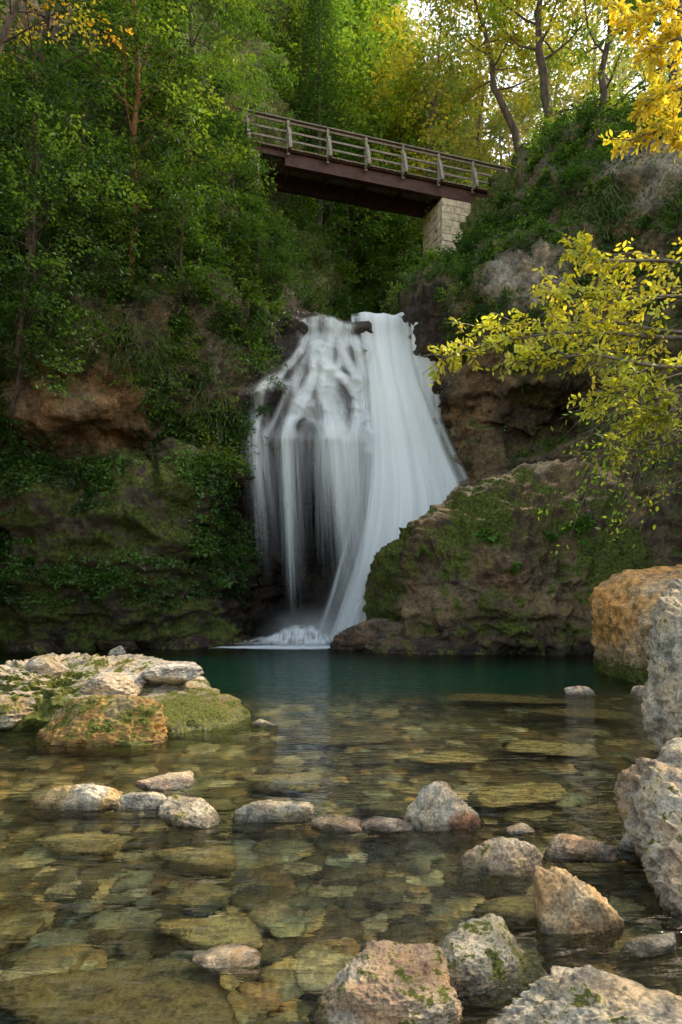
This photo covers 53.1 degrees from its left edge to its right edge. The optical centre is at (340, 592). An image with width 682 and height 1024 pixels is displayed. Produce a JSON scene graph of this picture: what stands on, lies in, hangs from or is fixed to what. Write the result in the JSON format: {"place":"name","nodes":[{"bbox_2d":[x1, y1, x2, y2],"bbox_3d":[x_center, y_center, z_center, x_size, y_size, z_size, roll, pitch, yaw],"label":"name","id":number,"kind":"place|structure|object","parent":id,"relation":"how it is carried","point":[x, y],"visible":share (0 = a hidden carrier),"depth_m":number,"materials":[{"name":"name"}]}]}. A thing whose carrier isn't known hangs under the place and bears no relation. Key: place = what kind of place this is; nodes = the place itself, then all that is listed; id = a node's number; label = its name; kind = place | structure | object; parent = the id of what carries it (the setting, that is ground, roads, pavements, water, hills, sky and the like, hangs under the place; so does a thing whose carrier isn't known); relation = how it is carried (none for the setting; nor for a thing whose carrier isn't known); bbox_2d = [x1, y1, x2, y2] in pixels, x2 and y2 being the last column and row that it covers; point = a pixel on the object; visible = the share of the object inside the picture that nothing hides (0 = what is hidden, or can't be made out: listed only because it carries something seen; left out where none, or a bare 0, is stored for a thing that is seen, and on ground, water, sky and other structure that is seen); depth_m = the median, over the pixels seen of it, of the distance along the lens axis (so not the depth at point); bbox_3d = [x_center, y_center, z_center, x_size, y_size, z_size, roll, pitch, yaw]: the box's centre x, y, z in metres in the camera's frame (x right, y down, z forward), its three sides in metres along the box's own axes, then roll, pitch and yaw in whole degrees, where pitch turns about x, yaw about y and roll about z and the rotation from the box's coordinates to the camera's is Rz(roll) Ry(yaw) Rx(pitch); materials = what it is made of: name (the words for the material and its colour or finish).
{"place":"outdoors","nodes":[
{"label":"outdoors","id":0,"kind":"place"},
{"bbox_2d":[0,637,681,1023],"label":"pool water","id":1,"kind":"structure","parent":0,"point":[116,915],"depth_m":4.41,"materials":[{"name":"liquid"}]},
{"bbox_2d":[0,694,42,729],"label":"shore rock","id":2,"kind":"object","parent":1,"relation":"on","point":[13,712],"visible":0.74,"depth_m":7.94,"materials":[{"name":"beige stone"}]},
{"bbox_2d":[31,783,122,809],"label":"river rock","id":3,"kind":"object","parent":1,"relation":"in","point":[91,796],"visible":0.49,"depth_m":5.06,"materials":[{"name":"stone"}]},
{"bbox_2d":[36,694,167,745],"bbox_3d":[-2.670,1.682,7.570,1.626,1.103,1.106,0,0,0],"label":"shore rock","id":4,"kind":"object","parent":1,"relation":"in","point":[111,720],"visible":0.52,"depth_m":7.34,"materials":[{"name":"brown stone"}]},
{"bbox_2d":[0,652,250,733],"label":"mossy rock shelf","id":5,"kind":"object","parent":1,"relation":"in","point":[198,703],"visible":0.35,"depth_m":8.62,"materials":[{"name":"green stone"}]},
{"bbox_2d":[23,654,67,676],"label":"shore rock","id":6,"kind":"object","parent":5,"relation":"on","point":[47,664],"visible":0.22,"depth_m":8.99,"materials":[{"name":"beige stone"}]},
{"bbox_2d":[74,672,146,695],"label":"shore rock","id":7,"kind":"object","parent":5,"relation":"on","point":[117,683],"visible":0.78,"depth_m":8.57,"materials":[{"name":"beige stone"}]},
{"bbox_2d":[108,646,125,655],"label":"river rock","id":8,"kind":"object","parent":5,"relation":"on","point":[118,650],"visible":0.46,"depth_m":17.45,"materials":[{"name":"stone"}]},
{"bbox_2d":[141,661,203,685],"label":"shore rock","id":9,"kind":"object","parent":5,"relation":"on","point":[174,672],"visible":0.94,"depth_m":8.95,"materials":[{"name":"grey stone"}]},
{"bbox_2d":[118,792,167,808],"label":"river rock","id":10,"kind":"object","parent":1,"relation":"in","point":[143,800],"visible":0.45,"depth_m":5.09,"materials":[{"name":"stone"}]},
{"bbox_2d":[135,771,194,789],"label":"river rock","id":11,"kind":"object","parent":1,"relation":"in","point":[176,780],"visible":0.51,"depth_m":5.64,"materials":[{"name":"stone"}]},
{"bbox_2d":[158,795,219,827],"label":"river rock","id":12,"kind":"object","parent":1,"relation":"in","point":[180,810],"visible":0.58,"depth_m":4.75,"materials":[{"name":"stone"}]},
{"bbox_2d":[192,943,260,968],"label":"river rock","id":13,"kind":"object","parent":1,"relation":"in","point":[228,955],"visible":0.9,"depth_m":2.96,"materials":[{"name":"stone"}]},
{"bbox_2d":[250,719,277,726],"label":"river rock","id":14,"kind":"object","parent":1,"relation":"in","point":[260,723],"visible":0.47,"depth_m":8.14,"materials":[{"name":"stone"}]},
{"bbox_2d":[233,800,314,821],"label":"river rock","id":15,"kind":"object","parent":1,"relation":"in","point":[275,811],"visible":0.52,"depth_m":4.78,"materials":[{"name":"stone"}]},
{"bbox_2d":[309,814,361,832],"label":"river rock","id":16,"kind":"object","parent":1,"relation":"in","point":[335,822],"visible":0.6,"depth_m":4.63,"materials":[{"name":"stone"}]},
{"bbox_2d":[252,312,457,643],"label":"waterfall","id":17,"kind":"structure","parent":1,"relation":"on","point":[403,463],"depth_m":22.07,"materials":[{"name":"liquid"}]},
{"bbox_2d":[328,618,404,650],"bbox_3d":[1.203,1.529,19.656,3.366,1.616,1.948,0,0,-14],"label":"ledge rock","id":18,"kind":"object","parent":1,"relation":"in","point":[358,636],"visible":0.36,"depth_m":18.80,"materials":[{"name":"brown stone"}]},
{"bbox_2d":[360,816,412,832],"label":"river rock","id":19,"kind":"object","parent":1,"relation":"in","point":[382,824],"visible":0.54,"depth_m":4.61,"materials":[{"name":"stone"}]},
{"bbox_2d":[314,939,462,1023],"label":"river rock","id":20,"kind":"object","parent":1,"relation":"in","point":[383,981],"visible":1,"depth_m":2.52,"materials":[{"name":"stone"}]},
{"bbox_2d":[362,634,492,654],"bbox_3d":[2.746,1.655,18.286,4.344,1.176,1.622,0,0,0],"label":"ledge rock","id":21,"kind":"object","parent":1,"relation":"in","point":[402,644],"visible":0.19,"depth_m":17.99,"materials":[{"name":"brown stone"}]},
{"bbox_2d":[439,913,527,996],"bbox_3d":[0.606,1.616,2.925,0.652,0.317,0.409,0,0,-21],"label":"river rock","id":22,"kind":"object","parent":1,"relation":"in","point":[484,953],"visible":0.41,"depth_m":2.84,"materials":[{"name":"stone"}]},
{"bbox_2d":[460,836,542,874],"bbox_3d":[0.935,1.685,4.017,0.539,0.523,0.385,0,0,0],"label":"river rock","id":23,"kind":"object","parent":1,"relation":"in","point":[502,855],"visible":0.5,"depth_m":3.94,"materials":[{"name":"stone"}]},
{"bbox_2d":[358,458,660,654],"bbox_3d":[5.826,-0.190,20.145,11.594,7.374,5.533,0,0,0],"label":"mossy boulder","id":24,"kind":"object","parent":1,"relation":"in","point":[460,585],"visible":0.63,"depth_m":18.43,"materials":[{"name":"stone"}]},
{"bbox_2d":[417,511,595,574],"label":"boulder ferns","id":25,"kind":"object","parent":24,"relation":"on","point":[485,532],"visible":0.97,"depth_m":18.40,"materials":[{"name":"green plant"}]},
{"bbox_2d":[506,823,533,833],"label":"river rock","id":26,"kind":"object","parent":1,"relation":"in","point":[520,828],"visible":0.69,"depth_m":4.56,"materials":[{"name":"stone"}]},
{"bbox_2d":[564,686,594,694],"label":"river rock","id":27,"kind":"object","parent":1,"relation":"in","point":[579,690],"visible":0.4,"depth_m":10.76,"materials":[{"name":"stone"}]},
{"bbox_2d":[486,965,681,1023],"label":"river rock","id":28,"kind":"object","parent":1,"relation":"in","point":[587,994],"visible":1,"depth_m":2.38,"materials":[{"name":"stone"}]},
{"bbox_2d":[546,834,622,860],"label":"river rock","id":29,"kind":"object","parent":1,"relation":"in","point":[570,846],"visible":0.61,"depth_m":4.13,"materials":[{"name":"stone"}]},
{"bbox_2d":[617,834,634,851],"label":"river rock","id":30,"kind":"object","parent":1,"relation":"in","point":[626,843],"visible":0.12,"depth_m":4.24,"materials":[{"name":"stone"}]},
{"bbox_2d":[588,564,681,684],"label":"orange boulder","id":31,"kind":"object","parent":1,"relation":"in","point":[623,604],"visible":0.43,"depth_m":12.82,"materials":[{"name":"orange stone"}]},
{"bbox_2d":[631,685,644,696],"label":"river rock","id":32,"kind":"object","parent":1,"relation":"in","point":[636,690],"visible":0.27,"depth_m":10.48,"materials":[{"name":"stone"}]},
{"bbox_2d":[613,756,681,917],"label":"bank boulder","id":33,"kind":"object","parent":1,"relation":"in","point":[647,792],"visible":0.82,"depth_m":3.79,"materials":[{"name":"stone"}]},
{"bbox_2d":[624,932,675,956],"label":"river rock","id":34,"kind":"object","parent":1,"relation":"in","point":[653,944],"visible":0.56,"depth_m":3.03,"materials":[{"name":"stone"}]},
{"bbox_2d":[0,0,681,649],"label":"gorge cliff","id":35,"kind":"structure","parent":0,"point":[148,508],"depth_m":20.34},
{"bbox_2d":[6,638,64,652],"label":"cliff foot rock","id":36,"kind":"object","parent":35,"relation":"on","point":[38,645],"visible":0.57,"depth_m":18.21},
{"bbox_2d":[0,273,117,418],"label":"hazel bush","id":37,"kind":"object","parent":35,"relation":"on","point":[6,305],"visible":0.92,"depth_m":16.20,"materials":[{"name":"green plant"}]},
{"bbox_2d":[0,145,131,360],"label":"hazel bush","id":38,"kind":"object","parent":35,"relation":"on","point":[58,261],"visible":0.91,"depth_m":15.41,"materials":[{"name":"green plant"}]},
{"bbox_2d":[0,0,133,73],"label":"autumn tree","id":39,"kind":"object","parent":35,"relation":"on","point":[8,24],"visible":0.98,"depth_m":14.25,"materials":[{"name":"orange plant"}]},
{"bbox_2d":[0,88,136,293],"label":"hazel bush","id":40,"kind":"object","parent":35,"relation":"on","point":[56,173],"visible":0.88,"depth_m":15.60,"materials":[{"name":"green plant"}]},
{"bbox_2d":[0,62,168,266],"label":"hazel bush","id":41,"kind":"object","parent":35,"relation":"on","point":[94,131],"visible":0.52,"depth_m":16.69,"materials":[{"name":"green plant"}]},
{"bbox_2d":[0,0,201,255],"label":"beech tree","id":42,"kind":"object","parent":35,"relation":"on","point":[41,66],"visible":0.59,"depth_m":16.98,"materials":[{"name":"green plant"}]},
{"bbox_2d":[37,133,174,277],"bbox_3d":[-6.130,-9.602,17.361,3.677,2.673,3.344,0,0,-12],"label":"hazel bush","id":43,"kind":"object","parent":35,"relation":"on","point":[140,198],"visible":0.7,"depth_m":17.18,"materials":[{"name":"green plant"}]},
{"bbox_2d":[93,640,139,650],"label":"cliff foot rock","id":44,"kind":"object","parent":35,"relation":"on","point":[109,645],"visible":0.48,"depth_m":18.79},
{"bbox_2d":[27,0,249,286],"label":"beech tree","id":45,"kind":"object","parent":35,"relation":"on","point":[173,67],"visible":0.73,"depth_m":17.77,"materials":[{"name":"green plant"}]},
{"bbox_2d":[113,136,243,318],"bbox_3d":[-4.620,-10.153,18.767,4.303,4.798,3.440,0,0,22],"label":"hazel bush","id":46,"kind":"object","parent":35,"relation":"on","point":[192,221],"visible":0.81,"depth_m":18.40,"materials":[{"name":"green plant"}]},
{"bbox_2d":[78,0,287,237],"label":"beech tree","id":47,"kind":"object","parent":35,"relation":"on","point":[244,24],"visible":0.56,"depth_m":20.47,"materials":[{"name":"green plant"}]},
{"bbox_2d":[160,634,219,648],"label":"cliff foot rock","id":48,"kind":"object","parent":35,"relation":"on","point":[195,641],"visible":0.48,"depth_m":19.51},
{"bbox_2d":[233,633,257,644],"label":"cliff foot rock","id":49,"kind":"object","parent":35,"relation":"on","point":[240,639],"visible":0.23,"depth_m":21.07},
{"bbox_2d":[212,197,317,300],"bbox_3d":[-2.798,-10.844,21.904,4.086,2.469,3.038,0,0,0],"label":"hazel bush","id":50,"kind":"object","parent":35,"relation":"on","point":[271,262],"visible":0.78,"depth_m":21.40,"materials":[{"name":"green plant"}]},
{"bbox_2d":[269,341,288,353],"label":"lip rock","id":51,"kind":"object","parent":35,"relation":"attached to","point":[276,348],"visible":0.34,"depth_m":22.58,"materials":[{"name":"stone"}]},
{"bbox_2d":[280,318,308,337],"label":"lip rock","id":52,"kind":"object","parent":35,"relation":"attached to","point":[300,327],"visible":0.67,"depth_m":23.12,"materials":[{"name":"brown stone"}]},
{"bbox_2d":[0,0,681,597],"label":"cliff shrubs","id":53,"kind":"object","parent":35,"relation":"on","point":[220,130],"visible":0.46,"depth_m":20.93,"materials":[{"name":"green plant"}]},
{"bbox_2d":[0,0,681,612],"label":"ivy ground cover","id":54,"kind":"object","parent":35,"relation":"on","point":[134,554],"visible":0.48,"depth_m":19.16,"materials":[{"name":"green plant"}]},
{"bbox_2d":[1,157,681,444],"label":"hanging grass","id":55,"kind":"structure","parent":35,"relation":"attached to","point":[628,192],"depth_m":18.71,"materials":[{"name":"green plant"}]},
{"bbox_2d":[289,0,398,232],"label":"spruce trees","id":56,"kind":"object","parent":35,"relation":"on","point":[323,15],"visible":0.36,"depth_m":32.86,"materials":[{"name":"green plant"}]},
{"bbox_2d":[234,106,509,259],"bbox_3d":[1.311,-14.991,28.858,13.288,7.182,2.620,0,0,-18],"label":"footbridge","id":57,"kind":"object","parent":35,"relation":"on","point":[329,177],"visible":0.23,"depth_m":28.64,"materials":[{"name":"brown wood"}]},
{"bbox_2d":[418,319,427,326],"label":"lip rock","id":58,"kind":"object","parent":35,"relation":"attached to","point":[423,322],"visible":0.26,"depth_m":23.43,"materials":[{"name":"stone"}]},
{"bbox_2d":[270,0,681,302],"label":"forest","id":59,"kind":"object","parent":35,"relation":"on","point":[389,80],"visible":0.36,"depth_m":35.49,"materials":[{"name":"green plant"}]},
{"bbox_2d":[417,0,570,152],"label":"beech tree","id":60,"kind":"object","parent":35,"relation":"on","point":[495,68],"visible":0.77,"depth_m":31.46,"materials":[{"name":"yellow plant"}]},
{"bbox_2d":[432,0,606,135],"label":"beech tree","id":61,"kind":"object","parent":35,"relation":"on","point":[540,58],"visible":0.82,"depth_m":28.73,"materials":[{"name":"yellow plant"}]},
{"bbox_2d":[525,0,681,138],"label":"beech tree","id":62,"kind":"object","parent":35,"relation":"on","point":[603,84],"visible":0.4,"depth_m":26.53,"materials":[{"name":"yellow plant"}]},
{"bbox_2d":[570,0,681,136],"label":"beech tree","id":63,"kind":"object","parent":35,"relation":"on","point":[625,51],"visible":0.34,"depth_m":22.23,"materials":[{"name":"yellow plant"}]},
{"bbox_2d":[400,0,681,163],"label":"sky","id":64,"kind":"structure","parent":0,"point":[415,12],"materials":[{"name":"white"}]},
{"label":"ground","id":65,"kind":"structure","parent":0,"visible":0},
{"bbox_2d":[403,781,480,830],"bbox_3d":[0.729,1.637,4.755,0.593,0.653,0.325,0,0,-14],"label":"river rock","id":66,"kind":"object","parent":65,"relation":"on","point":[437,805],"visible":0.47,"depth_m":4.64,"materials":[{"name":"stone"}]},
{"bbox_2d":[419,0,681,554],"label":"golden leaf tree","id":67,"kind":"object","parent":65,"relation":"on","point":[659,91],"visible":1,"depth_m":5.61,"materials":[{"name":"plant"}]},
{"bbox_2d":[641,577,681,754],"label":"bank boulder","id":68,"kind":"object","parent":65,"relation":"on","point":[661,707],"visible":0.91,"depth_m":6.58,"materials":[{"name":"grey stone"}]},
{"bbox_2d":[652,738,681,768],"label":"bank boulder","id":69,"kind":"object","parent":65,"relation":"on","point":[670,753],"visible":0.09,"depth_m":5.01,"materials":[{"name":"stone"}]},
{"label":"riverbed stones","id":70,"kind":"object","parent":65,"relation":"on","visible":0},
{"bbox_2d":[532,865,623,933],"bbox_3d":[1.147,1.639,3.292,0.430,0.607,0.232,0,0,-5],"label":"river rock","id":71,"kind":"object","parent":70,"relation":"on","point":[565,901],"visible":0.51,"depth_m":3.25,"materials":[{"name":"stone"}]}
]}

